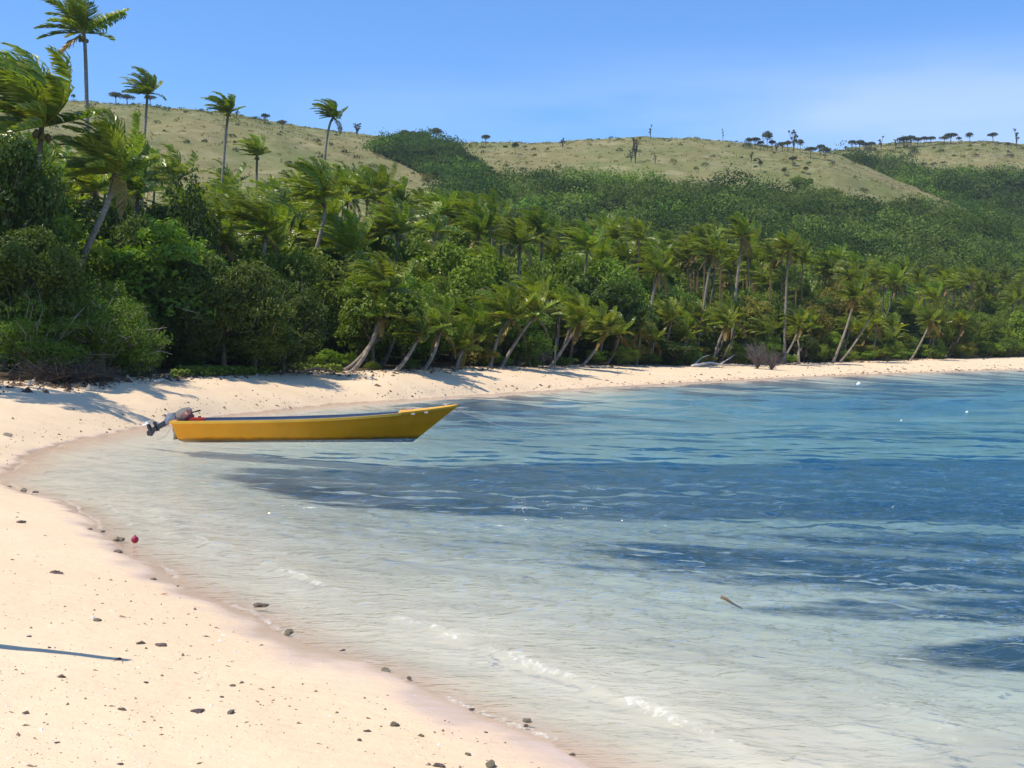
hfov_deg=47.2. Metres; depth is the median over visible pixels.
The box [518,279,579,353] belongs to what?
broadleaf tree
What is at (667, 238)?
coconut palm
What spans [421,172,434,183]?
hillside tree
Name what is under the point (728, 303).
coconut palm
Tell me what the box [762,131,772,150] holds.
ridge tree
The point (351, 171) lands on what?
coconut palm
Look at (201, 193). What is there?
coconut palm
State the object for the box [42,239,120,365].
broadleaf tree
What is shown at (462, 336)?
coconut palm
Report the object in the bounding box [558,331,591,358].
understory bush
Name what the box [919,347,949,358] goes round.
shrub
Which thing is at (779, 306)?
broadleaf tree
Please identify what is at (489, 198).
coconut palm
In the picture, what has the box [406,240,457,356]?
coconut palm
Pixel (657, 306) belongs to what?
coconut palm
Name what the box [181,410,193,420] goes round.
bag
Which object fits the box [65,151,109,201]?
coconut palm
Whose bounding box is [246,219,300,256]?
coconut palm
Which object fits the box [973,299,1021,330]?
broadleaf tree
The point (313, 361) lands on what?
shrub
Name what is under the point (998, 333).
broadleaf tree
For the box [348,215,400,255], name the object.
coconut palm
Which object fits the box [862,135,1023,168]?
scrub
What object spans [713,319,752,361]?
coconut palm
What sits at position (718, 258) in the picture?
coconut palm
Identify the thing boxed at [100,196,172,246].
broadleaf tree
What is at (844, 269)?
palm wood
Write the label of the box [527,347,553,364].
shrub
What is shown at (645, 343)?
understory bush
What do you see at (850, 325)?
coconut palm
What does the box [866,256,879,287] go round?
coconut palm
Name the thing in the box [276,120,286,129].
ridge tree
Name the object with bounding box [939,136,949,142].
ridge tree
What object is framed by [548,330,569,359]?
understory bush
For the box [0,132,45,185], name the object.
coconut palm
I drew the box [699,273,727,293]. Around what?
broadleaf tree
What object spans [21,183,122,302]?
broadleaf tree
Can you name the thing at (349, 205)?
coconut palm
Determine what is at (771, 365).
dead bush
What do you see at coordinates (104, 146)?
coconut palm
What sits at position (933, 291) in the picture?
coconut palm
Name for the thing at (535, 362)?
shrub
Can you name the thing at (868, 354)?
shrub
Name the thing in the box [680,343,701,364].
understory bush
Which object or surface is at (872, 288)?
broadleaf tree
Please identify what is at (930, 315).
coconut palm
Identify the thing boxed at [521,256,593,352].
broadleaf tree
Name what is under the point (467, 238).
broadleaf tree
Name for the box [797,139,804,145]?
ridge tree
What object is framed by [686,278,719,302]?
broadleaf tree
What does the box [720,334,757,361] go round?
understory bush
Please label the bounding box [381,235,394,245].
broadleaf tree
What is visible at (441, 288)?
coconut palm
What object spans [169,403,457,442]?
motorboat
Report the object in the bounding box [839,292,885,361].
coconut palm
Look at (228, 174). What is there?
coconut palm
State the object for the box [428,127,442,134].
ridge tree
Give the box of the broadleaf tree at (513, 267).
[492,250,559,291]
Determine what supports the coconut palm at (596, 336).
on the beach
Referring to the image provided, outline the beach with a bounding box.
[0,348,1023,767]
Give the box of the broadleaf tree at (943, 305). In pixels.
[915,300,947,309]
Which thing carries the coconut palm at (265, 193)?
on the beach
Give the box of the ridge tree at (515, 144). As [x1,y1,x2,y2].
[512,142,519,147]
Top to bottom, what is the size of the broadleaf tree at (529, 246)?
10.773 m
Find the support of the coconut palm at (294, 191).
on the beach
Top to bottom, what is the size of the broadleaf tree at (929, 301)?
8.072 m
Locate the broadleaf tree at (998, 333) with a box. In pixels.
[960,313,1005,355]
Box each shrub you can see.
[293,354,321,365]
[315,348,343,367]
[339,351,357,365]
[363,361,382,369]
[400,358,420,368]
[467,343,502,366]
[493,356,513,364]
[524,360,544,366]
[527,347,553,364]
[550,356,578,365]
[585,349,609,364]
[609,345,639,364]
[638,353,662,364]
[688,356,703,363]
[721,341,754,363]
[756,334,783,359]
[779,354,798,362]
[800,344,829,361]
[813,348,835,361]
[837,350,859,361]
[858,350,878,359]
[861,342,897,360]
[892,349,914,359]
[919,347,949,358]
[947,347,972,357]
[975,342,1005,356]
[993,337,1022,356]
[1013,342,1023,355]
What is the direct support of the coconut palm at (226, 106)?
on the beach
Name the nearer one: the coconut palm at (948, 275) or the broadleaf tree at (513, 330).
the broadleaf tree at (513, 330)
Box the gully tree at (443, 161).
[434,160,452,166]
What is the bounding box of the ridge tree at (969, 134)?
[964,132,973,142]
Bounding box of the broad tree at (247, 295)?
[147,250,296,365]
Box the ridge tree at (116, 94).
[108,92,123,102]
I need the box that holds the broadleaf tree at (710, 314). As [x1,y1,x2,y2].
[660,289,715,326]
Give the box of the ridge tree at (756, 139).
[750,137,760,142]
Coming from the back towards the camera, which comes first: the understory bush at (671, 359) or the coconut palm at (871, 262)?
the coconut palm at (871, 262)
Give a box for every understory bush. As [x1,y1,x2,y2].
[0,334,61,367]
[54,309,166,374]
[75,283,114,364]
[113,293,162,366]
[149,326,220,367]
[205,346,257,364]
[229,353,270,365]
[291,311,340,359]
[331,304,361,358]
[336,324,394,361]
[383,333,440,361]
[383,345,400,359]
[407,317,449,360]
[435,339,448,359]
[445,332,499,365]
[499,326,548,358]
[508,329,556,366]
[532,322,555,360]
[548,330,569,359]
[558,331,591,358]
[577,333,606,358]
[605,328,653,363]
[605,337,624,361]
[631,340,674,362]
[649,335,668,361]
[654,340,698,365]
[660,327,699,345]
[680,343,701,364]
[690,335,717,354]
[696,346,716,362]
[697,324,718,335]
[703,333,727,355]
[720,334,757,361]
[745,347,768,363]
[750,331,766,347]
[772,339,791,356]
[781,335,821,361]
[827,331,845,355]
[834,330,852,353]
[842,328,861,349]
[850,344,883,359]
[858,335,884,346]
[879,338,905,360]
[893,331,905,347]
[899,331,922,354]
[907,336,924,356]
[913,333,936,356]
[923,343,944,358]
[925,340,947,353]
[949,340,978,356]
[949,341,977,357]
[975,340,997,356]
[993,343,1019,356]
[1007,341,1023,355]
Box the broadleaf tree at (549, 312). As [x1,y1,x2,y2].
[507,291,557,361]
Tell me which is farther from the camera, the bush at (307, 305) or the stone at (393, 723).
the bush at (307, 305)
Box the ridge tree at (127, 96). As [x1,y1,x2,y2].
[119,94,134,103]
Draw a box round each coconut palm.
[0,42,110,184]
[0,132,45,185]
[21,131,80,212]
[33,0,129,206]
[33,139,61,161]
[44,146,87,227]
[45,105,171,364]
[47,160,90,209]
[51,146,122,231]
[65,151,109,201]
[69,125,159,226]
[85,186,144,223]
[97,153,166,289]
[119,66,165,205]
[128,199,181,216]
[133,139,174,201]
[141,144,173,201]
[147,192,207,208]
[150,142,199,189]
[158,179,221,211]
[196,196,248,360]
[197,158,249,190]
[200,91,245,184]
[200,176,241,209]
[203,184,274,251]
[205,210,258,265]
[214,186,294,363]
[232,134,270,201]
[232,196,265,245]
[237,203,300,255]
[245,187,292,204]
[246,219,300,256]
[248,174,295,199]
[250,175,277,199]
[250,183,312,249]
[254,187,309,218]
[277,170,302,184]
[278,155,352,348]
[284,178,306,212]
[286,213,319,262]
[291,185,349,253]
[294,214,340,275]
[295,175,329,217]
[300,203,378,345]
[311,98,347,161]
[327,164,362,219]
[328,266,379,365]
[331,161,368,218]
[331,167,359,219]
[339,166,390,241]
[342,251,421,370]
[344,257,401,357]
[345,252,396,361]
[347,286,395,370]
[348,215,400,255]
[359,161,401,217]
[360,195,385,237]
[360,196,427,356]
[380,280,411,365]
[384,290,451,371]
[386,174,416,234]
[394,260,443,359]
[405,185,431,218]
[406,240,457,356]
[408,193,442,238]
[408,200,462,247]
[419,186,460,347]
[420,275,467,361]
[420,291,464,369]
[430,190,480,257]
[440,321,483,368]
[448,189,479,247]
[448,191,488,234]
[450,294,500,365]
[451,205,500,353]
[456,303,504,363]
[460,241,511,295]
[470,188,510,244]
[471,280,538,367]
[478,198,506,242]
[482,223,506,256]
[490,216,543,279]
[493,218,525,255]
[494,197,518,255]
[494,273,537,297]
[499,282,559,367]
[512,269,556,362]
[515,291,537,364]
[517,204,562,271]
[518,272,552,299]
[523,209,549,246]
[524,210,555,234]
[528,214,569,257]
[532,235,572,259]
[544,304,563,361]
[545,284,570,362]
[548,294,604,366]
[549,214,567,246]
[551,284,588,355]
[551,315,590,359]
[558,219,577,253]
[559,218,604,272]
[560,253,602,286]
[562,218,589,256]
[580,236,621,355]
[580,305,620,366]
[581,322,620,363]
[582,300,609,362]
[585,209,615,241]
[588,287,614,360]
[595,216,633,349]
[596,310,635,363]
[605,300,631,360]
[607,236,636,275]
[610,239,637,270]
[623,305,649,364]
[630,244,675,362]
[635,237,674,294]
[641,321,666,358]
[644,229,656,242]
[647,248,684,269]
[650,299,683,337]
[653,228,674,251]
[653,295,683,361]
[654,308,670,361]
[658,310,703,363]
[660,295,700,341]
[662,265,687,286]
[678,303,707,344]
[689,234,724,335]
[689,259,719,285]
[694,302,711,346]
[695,241,732,322]
[695,256,699,288]
[700,218,722,231]
[702,223,723,275]
[704,294,746,356]
[705,301,740,364]
[711,247,746,293]
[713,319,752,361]
[714,271,741,295]
[716,211,756,362]
[716,298,751,362]
[735,226,760,287]
[739,259,768,291]
[739,302,759,338]
[744,314,784,362]
[748,222,761,241]
[748,267,777,289]
[758,333,780,360]
[760,304,783,326]
[763,258,802,354]
[765,226,803,363]
[777,316,811,349]
[778,306,808,363]
[780,323,806,361]
[782,263,805,303]
[789,274,818,306]
[796,238,812,273]
[799,311,823,336]
[802,325,830,342]
[804,308,824,360]
[805,254,834,289]
[826,243,848,287]
[831,278,867,362]
[833,313,857,358]
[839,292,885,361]
[843,250,867,283]
[844,269,872,355]
[850,320,878,345]
[857,255,870,284]
[857,310,887,360]
[860,257,894,326]
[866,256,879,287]
[869,324,900,359]
[879,262,908,328]
[879,273,909,310]
[880,312,899,358]
[880,312,908,357]
[881,323,901,358]
[888,255,918,299]
[893,293,923,334]
[909,300,942,359]
[911,275,931,325]
[915,280,950,357]
[921,324,940,358]
[924,307,952,343]
[926,276,951,305]
[930,267,953,308]
[938,327,957,351]
[944,271,969,300]
[944,273,959,348]
[945,323,960,356]
[946,308,975,357]
[955,262,980,306]
[960,330,978,355]
[968,291,990,312]
[975,271,1002,298]
[997,264,1013,296]
[998,326,1016,354]
[1000,290,1023,325]
[1001,282,1023,305]
[1012,275,1023,304]
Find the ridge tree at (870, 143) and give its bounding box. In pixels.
[867,142,875,150]
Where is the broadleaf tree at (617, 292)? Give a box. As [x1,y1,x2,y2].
[587,277,658,362]
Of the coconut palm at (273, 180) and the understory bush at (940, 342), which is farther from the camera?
the understory bush at (940, 342)
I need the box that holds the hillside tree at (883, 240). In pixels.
[859,232,894,250]
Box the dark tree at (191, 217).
[145,160,226,276]
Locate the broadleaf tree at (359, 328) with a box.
[319,269,430,363]
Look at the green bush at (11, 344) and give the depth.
38.42 m
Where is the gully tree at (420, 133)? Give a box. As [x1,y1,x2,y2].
[411,131,429,137]
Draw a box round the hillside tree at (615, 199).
[594,195,628,210]
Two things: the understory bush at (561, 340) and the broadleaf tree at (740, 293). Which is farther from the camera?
the broadleaf tree at (740, 293)
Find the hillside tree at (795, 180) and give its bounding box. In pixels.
[788,175,813,190]
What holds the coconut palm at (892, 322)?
on the beach
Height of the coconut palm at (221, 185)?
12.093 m
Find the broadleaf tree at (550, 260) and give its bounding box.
[534,247,580,270]
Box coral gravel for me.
[0,512,538,767]
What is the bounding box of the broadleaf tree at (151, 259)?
[96,216,234,365]
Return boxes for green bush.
[0,290,105,376]
[39,274,173,375]
[106,319,166,376]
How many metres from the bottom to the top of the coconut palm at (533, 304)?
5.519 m
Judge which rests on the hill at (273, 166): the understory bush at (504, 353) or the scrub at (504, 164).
the scrub at (504, 164)
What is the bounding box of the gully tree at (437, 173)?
[426,170,441,175]
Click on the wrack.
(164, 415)
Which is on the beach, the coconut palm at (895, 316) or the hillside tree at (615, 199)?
the coconut palm at (895, 316)
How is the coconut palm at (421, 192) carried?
on the beach
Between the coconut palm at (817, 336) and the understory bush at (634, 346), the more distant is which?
the coconut palm at (817, 336)
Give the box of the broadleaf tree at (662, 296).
[656,288,698,341]
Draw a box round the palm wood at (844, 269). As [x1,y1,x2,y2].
[615,217,1023,355]
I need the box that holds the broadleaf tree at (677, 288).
[638,284,712,340]
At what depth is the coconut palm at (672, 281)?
119.91 m
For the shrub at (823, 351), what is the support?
on the beach
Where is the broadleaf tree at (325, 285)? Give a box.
[306,277,350,356]
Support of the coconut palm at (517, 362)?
on the beach
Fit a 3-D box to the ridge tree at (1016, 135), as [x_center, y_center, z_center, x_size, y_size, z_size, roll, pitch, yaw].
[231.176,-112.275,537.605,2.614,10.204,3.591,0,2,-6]
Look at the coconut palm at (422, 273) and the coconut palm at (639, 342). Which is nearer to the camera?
the coconut palm at (422, 273)
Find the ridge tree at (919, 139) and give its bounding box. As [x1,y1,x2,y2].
[913,137,922,146]
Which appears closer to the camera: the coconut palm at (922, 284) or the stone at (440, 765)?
the stone at (440, 765)
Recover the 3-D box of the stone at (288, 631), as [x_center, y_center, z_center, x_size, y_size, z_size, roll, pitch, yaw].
[-1.735,1.920,9.115,0.067,0.042,0.113,0,2,4]
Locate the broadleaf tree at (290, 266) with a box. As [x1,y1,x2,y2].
[219,242,349,325]
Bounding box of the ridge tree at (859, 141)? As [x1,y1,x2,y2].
[854,139,864,150]
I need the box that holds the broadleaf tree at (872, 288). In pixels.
[856,285,897,315]
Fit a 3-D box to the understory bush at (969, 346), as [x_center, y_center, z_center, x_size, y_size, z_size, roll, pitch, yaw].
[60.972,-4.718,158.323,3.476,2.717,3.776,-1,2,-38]
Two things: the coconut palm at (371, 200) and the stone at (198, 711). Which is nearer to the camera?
the stone at (198, 711)
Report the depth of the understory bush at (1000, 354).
159.57 m
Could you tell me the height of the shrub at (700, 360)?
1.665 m
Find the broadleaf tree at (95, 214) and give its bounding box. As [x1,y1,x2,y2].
[53,194,123,276]
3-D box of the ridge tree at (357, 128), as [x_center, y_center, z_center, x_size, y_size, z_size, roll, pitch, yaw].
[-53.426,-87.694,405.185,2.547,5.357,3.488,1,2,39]
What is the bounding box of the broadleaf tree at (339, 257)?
[286,236,371,352]
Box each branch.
[154,378,169,382]
[297,367,332,373]
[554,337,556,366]
[691,354,743,366]
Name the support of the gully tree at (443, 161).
on the hill at (273, 166)
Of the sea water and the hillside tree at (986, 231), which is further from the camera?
the hillside tree at (986, 231)
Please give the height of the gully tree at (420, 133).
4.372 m
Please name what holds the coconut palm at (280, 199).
on the beach
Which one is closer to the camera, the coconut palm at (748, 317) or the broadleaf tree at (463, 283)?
the broadleaf tree at (463, 283)
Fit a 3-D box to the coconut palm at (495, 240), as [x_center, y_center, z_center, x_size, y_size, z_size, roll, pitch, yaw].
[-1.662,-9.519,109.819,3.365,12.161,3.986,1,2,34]
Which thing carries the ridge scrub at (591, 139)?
on the hill at (273, 166)
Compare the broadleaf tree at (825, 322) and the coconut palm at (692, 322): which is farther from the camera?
the broadleaf tree at (825, 322)
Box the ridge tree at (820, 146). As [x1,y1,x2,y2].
[816,144,824,155]
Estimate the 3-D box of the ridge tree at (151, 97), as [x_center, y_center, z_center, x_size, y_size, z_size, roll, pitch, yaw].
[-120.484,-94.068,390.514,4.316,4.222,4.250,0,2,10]
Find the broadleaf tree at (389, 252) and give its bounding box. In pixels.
[288,204,408,269]
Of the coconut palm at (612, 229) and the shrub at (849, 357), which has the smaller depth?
the coconut palm at (612, 229)
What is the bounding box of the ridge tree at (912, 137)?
[906,135,916,146]
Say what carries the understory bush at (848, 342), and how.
on the beach
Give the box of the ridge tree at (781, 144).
[777,141,786,151]
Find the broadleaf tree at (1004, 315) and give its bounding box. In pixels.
[995,303,1023,337]
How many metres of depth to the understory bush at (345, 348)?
67.06 m
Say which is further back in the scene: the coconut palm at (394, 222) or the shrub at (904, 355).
the shrub at (904, 355)
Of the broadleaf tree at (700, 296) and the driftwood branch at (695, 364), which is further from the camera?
the broadleaf tree at (700, 296)
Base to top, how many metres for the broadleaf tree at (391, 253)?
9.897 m
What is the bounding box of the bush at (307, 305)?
[249,274,333,372]
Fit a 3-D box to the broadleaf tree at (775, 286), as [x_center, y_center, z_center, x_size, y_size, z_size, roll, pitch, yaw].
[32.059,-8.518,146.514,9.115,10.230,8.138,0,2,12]
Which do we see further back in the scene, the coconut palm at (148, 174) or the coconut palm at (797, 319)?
the coconut palm at (797, 319)
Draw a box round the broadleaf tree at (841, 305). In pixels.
[815,277,882,349]
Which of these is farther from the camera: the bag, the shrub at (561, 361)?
the shrub at (561, 361)
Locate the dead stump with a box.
[794,341,801,362]
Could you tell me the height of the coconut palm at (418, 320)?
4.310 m
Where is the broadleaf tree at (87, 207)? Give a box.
[65,194,132,232]
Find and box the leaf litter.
[0,356,1018,395]
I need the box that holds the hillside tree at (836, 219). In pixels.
[820,216,849,227]
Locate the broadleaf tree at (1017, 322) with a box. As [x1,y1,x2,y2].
[1005,310,1023,342]
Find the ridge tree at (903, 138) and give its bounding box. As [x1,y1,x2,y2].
[896,136,910,147]
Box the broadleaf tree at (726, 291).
[713,277,748,301]
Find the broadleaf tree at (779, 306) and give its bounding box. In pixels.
[767,298,796,341]
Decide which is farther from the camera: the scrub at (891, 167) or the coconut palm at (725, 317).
the scrub at (891, 167)
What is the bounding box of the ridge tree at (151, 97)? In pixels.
[144,95,156,104]
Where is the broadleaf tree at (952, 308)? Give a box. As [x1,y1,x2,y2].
[940,297,976,342]
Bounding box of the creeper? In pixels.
[169,362,342,377]
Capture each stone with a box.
[49,570,62,573]
[112,536,124,540]
[155,643,166,646]
[190,708,204,713]
[253,602,268,607]
[284,629,293,634]
[381,667,389,671]
[390,721,399,726]
[432,763,444,767]
[485,759,495,767]
[523,718,531,722]
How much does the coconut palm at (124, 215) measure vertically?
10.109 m
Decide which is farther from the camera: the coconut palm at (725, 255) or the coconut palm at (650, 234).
the coconut palm at (650, 234)
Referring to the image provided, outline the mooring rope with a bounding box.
[445,405,560,435]
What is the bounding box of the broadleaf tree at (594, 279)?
[547,255,602,355]
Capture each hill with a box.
[0,95,981,263]
[831,141,1023,203]
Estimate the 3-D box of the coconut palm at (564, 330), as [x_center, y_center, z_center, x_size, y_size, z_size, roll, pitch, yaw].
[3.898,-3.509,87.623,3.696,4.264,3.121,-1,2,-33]
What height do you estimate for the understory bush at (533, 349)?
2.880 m
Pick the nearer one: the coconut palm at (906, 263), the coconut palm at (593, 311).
the coconut palm at (593, 311)
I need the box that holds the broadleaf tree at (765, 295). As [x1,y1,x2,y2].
[721,287,792,320]
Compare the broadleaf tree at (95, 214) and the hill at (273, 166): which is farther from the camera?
the hill at (273, 166)
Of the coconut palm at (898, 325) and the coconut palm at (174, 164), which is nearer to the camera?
the coconut palm at (174, 164)
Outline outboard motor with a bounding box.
[142,407,200,439]
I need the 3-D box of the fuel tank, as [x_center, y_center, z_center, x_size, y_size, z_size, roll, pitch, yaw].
[-7.723,0.867,28.818,0.360,0.160,0.260,0,2,-2]
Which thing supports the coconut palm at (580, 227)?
on the beach
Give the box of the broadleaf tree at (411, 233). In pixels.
[391,228,431,254]
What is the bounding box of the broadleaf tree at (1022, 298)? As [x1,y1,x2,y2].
[1007,296,1023,307]
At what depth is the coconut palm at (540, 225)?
100.45 m
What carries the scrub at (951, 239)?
on the hill at (273, 166)
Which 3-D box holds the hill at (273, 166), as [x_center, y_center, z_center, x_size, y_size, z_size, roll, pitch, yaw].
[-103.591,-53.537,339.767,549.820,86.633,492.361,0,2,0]
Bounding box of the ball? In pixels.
[131,535,138,542]
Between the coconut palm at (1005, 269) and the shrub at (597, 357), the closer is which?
the shrub at (597, 357)
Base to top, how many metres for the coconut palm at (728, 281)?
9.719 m
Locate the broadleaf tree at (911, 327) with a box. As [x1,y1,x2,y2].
[879,302,924,337]
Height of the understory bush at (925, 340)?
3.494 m
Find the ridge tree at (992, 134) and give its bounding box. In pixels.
[987,132,998,137]
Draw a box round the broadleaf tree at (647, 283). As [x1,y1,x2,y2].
[634,272,670,303]
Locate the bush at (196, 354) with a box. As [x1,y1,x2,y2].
[149,296,222,368]
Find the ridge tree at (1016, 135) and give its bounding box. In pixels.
[1013,128,1019,147]
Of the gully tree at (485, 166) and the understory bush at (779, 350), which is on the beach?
the understory bush at (779, 350)
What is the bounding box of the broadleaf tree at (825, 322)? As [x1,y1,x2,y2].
[777,297,837,348]
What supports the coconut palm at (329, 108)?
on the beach
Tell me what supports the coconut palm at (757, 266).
on the beach
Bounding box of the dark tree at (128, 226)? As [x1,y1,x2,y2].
[108,209,192,364]
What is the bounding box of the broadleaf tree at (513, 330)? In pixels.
[489,315,554,364]
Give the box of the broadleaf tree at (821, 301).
[788,291,842,333]
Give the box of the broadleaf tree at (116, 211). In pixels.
[99,200,143,224]
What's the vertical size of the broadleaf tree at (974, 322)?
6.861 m
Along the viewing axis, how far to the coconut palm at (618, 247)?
114.80 m
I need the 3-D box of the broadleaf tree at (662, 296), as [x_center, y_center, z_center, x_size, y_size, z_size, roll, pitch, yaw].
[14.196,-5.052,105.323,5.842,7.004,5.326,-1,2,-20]
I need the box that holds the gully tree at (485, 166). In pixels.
[475,163,493,170]
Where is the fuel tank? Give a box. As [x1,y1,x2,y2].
[189,416,205,420]
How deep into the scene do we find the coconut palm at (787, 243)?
117.33 m
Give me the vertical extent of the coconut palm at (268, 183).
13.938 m
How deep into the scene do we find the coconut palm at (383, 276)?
57.65 m
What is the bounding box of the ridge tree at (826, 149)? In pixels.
[819,147,831,154]
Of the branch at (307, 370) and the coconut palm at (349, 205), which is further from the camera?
the coconut palm at (349, 205)
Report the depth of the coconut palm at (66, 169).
59.39 m
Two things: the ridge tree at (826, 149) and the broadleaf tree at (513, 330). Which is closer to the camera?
the broadleaf tree at (513, 330)
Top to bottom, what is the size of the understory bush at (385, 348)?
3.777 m
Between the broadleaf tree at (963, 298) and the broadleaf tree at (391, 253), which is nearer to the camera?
the broadleaf tree at (391, 253)
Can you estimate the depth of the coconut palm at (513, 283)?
85.22 m
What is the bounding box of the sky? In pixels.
[0,0,1023,151]
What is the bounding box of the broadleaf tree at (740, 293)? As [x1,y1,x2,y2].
[729,287,777,336]
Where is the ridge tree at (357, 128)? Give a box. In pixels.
[353,123,360,134]
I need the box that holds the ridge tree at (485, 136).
[481,134,489,146]
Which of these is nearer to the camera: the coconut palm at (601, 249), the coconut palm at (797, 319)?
the coconut palm at (601, 249)
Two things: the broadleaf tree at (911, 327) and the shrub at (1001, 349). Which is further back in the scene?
the shrub at (1001, 349)
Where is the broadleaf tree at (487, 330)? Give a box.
[430,317,494,364]
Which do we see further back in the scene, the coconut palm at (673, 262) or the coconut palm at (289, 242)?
the coconut palm at (673, 262)
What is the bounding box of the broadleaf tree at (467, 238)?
[401,221,508,300]
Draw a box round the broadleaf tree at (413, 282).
[368,274,462,364]
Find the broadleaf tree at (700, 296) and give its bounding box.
[682,288,713,305]
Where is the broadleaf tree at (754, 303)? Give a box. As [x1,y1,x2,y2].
[707,292,777,338]
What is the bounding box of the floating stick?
[720,595,741,608]
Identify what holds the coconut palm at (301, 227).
on the beach
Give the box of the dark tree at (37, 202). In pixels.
[0,127,77,369]
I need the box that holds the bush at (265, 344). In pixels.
[214,313,304,367]
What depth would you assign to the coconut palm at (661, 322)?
102.73 m
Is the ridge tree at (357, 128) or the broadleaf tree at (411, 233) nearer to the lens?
the broadleaf tree at (411, 233)
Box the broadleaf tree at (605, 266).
[588,255,647,355]
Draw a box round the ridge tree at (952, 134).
[944,132,958,143]
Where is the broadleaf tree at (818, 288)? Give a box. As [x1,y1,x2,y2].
[813,280,848,315]
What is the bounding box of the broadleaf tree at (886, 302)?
[863,292,915,317]
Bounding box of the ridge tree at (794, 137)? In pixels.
[788,130,797,150]
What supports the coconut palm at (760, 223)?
on the beach
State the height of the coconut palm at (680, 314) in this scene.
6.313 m
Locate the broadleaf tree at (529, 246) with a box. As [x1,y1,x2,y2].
[499,242,553,275]
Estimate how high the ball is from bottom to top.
0.094 m
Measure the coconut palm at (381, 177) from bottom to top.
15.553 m
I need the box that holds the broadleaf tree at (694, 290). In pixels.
[681,285,701,292]
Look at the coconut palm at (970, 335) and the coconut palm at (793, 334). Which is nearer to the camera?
the coconut palm at (793, 334)
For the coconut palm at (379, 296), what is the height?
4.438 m
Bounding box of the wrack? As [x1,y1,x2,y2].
[6,361,1022,463]
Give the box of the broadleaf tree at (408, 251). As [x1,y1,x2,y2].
[391,238,460,293]
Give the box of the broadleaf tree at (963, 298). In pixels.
[946,292,973,309]
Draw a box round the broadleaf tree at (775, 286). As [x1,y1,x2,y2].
[748,275,802,306]
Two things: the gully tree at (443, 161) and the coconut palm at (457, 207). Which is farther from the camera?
the gully tree at (443, 161)
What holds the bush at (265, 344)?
on the beach
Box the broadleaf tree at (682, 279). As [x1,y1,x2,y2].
[675,273,710,293]
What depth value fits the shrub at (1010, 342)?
160.26 m
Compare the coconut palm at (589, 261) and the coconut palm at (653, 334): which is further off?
the coconut palm at (589, 261)
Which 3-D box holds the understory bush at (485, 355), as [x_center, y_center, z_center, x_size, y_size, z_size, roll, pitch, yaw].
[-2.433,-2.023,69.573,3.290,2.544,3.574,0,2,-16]
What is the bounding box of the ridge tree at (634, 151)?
[631,137,640,162]
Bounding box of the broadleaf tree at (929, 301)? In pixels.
[919,298,933,307]
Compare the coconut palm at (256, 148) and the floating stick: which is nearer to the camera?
the floating stick
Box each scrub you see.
[50,103,948,208]
[71,99,862,168]
[356,128,493,179]
[378,162,1023,303]
[799,146,1023,222]
[826,139,1020,152]
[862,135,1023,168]
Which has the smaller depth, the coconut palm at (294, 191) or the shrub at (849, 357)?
the coconut palm at (294, 191)
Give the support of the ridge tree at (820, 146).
on the hill at (273, 166)
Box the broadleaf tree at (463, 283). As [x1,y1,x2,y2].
[394,240,505,360]
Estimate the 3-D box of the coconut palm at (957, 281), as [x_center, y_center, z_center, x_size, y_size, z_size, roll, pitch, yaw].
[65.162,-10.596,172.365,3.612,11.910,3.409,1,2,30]
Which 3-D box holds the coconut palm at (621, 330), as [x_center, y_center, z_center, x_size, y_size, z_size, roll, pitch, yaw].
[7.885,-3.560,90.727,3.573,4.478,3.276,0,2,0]
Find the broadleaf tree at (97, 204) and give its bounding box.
[69,194,116,223]
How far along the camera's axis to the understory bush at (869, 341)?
139.87 m
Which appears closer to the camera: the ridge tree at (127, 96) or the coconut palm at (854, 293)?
the coconut palm at (854, 293)
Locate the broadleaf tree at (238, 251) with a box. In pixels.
[206,231,254,265]
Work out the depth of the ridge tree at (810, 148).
383.77 m
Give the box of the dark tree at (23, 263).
[0,223,87,373]
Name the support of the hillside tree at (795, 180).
on the hill at (273, 166)
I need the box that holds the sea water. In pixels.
[0,370,1023,767]
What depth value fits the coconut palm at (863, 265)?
186.29 m
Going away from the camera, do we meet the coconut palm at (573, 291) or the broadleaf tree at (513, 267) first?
the coconut palm at (573, 291)
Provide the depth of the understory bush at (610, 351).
98.18 m
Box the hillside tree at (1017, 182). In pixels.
[995,177,1023,186]
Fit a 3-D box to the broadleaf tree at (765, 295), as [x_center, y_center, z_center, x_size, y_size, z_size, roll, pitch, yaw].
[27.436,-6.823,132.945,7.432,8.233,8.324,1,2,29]
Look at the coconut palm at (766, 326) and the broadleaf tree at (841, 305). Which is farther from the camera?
the broadleaf tree at (841, 305)
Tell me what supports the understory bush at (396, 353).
on the beach
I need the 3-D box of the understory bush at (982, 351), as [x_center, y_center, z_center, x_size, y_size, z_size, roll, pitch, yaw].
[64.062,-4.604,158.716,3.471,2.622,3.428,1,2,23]
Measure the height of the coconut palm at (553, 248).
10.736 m
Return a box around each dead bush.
[2,338,119,385]
[53,351,128,382]
[742,338,769,368]
[762,347,783,369]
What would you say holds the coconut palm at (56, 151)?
on the beach
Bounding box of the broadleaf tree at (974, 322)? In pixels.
[920,309,995,344]
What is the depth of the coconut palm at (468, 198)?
120.11 m
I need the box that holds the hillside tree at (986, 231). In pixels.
[968,224,992,237]
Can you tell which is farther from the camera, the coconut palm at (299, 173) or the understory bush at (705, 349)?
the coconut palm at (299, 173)
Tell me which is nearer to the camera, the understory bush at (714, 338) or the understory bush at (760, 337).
the understory bush at (714, 338)
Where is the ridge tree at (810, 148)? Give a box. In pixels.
[804,147,816,157]
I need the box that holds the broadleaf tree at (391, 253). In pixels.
[343,219,408,259]

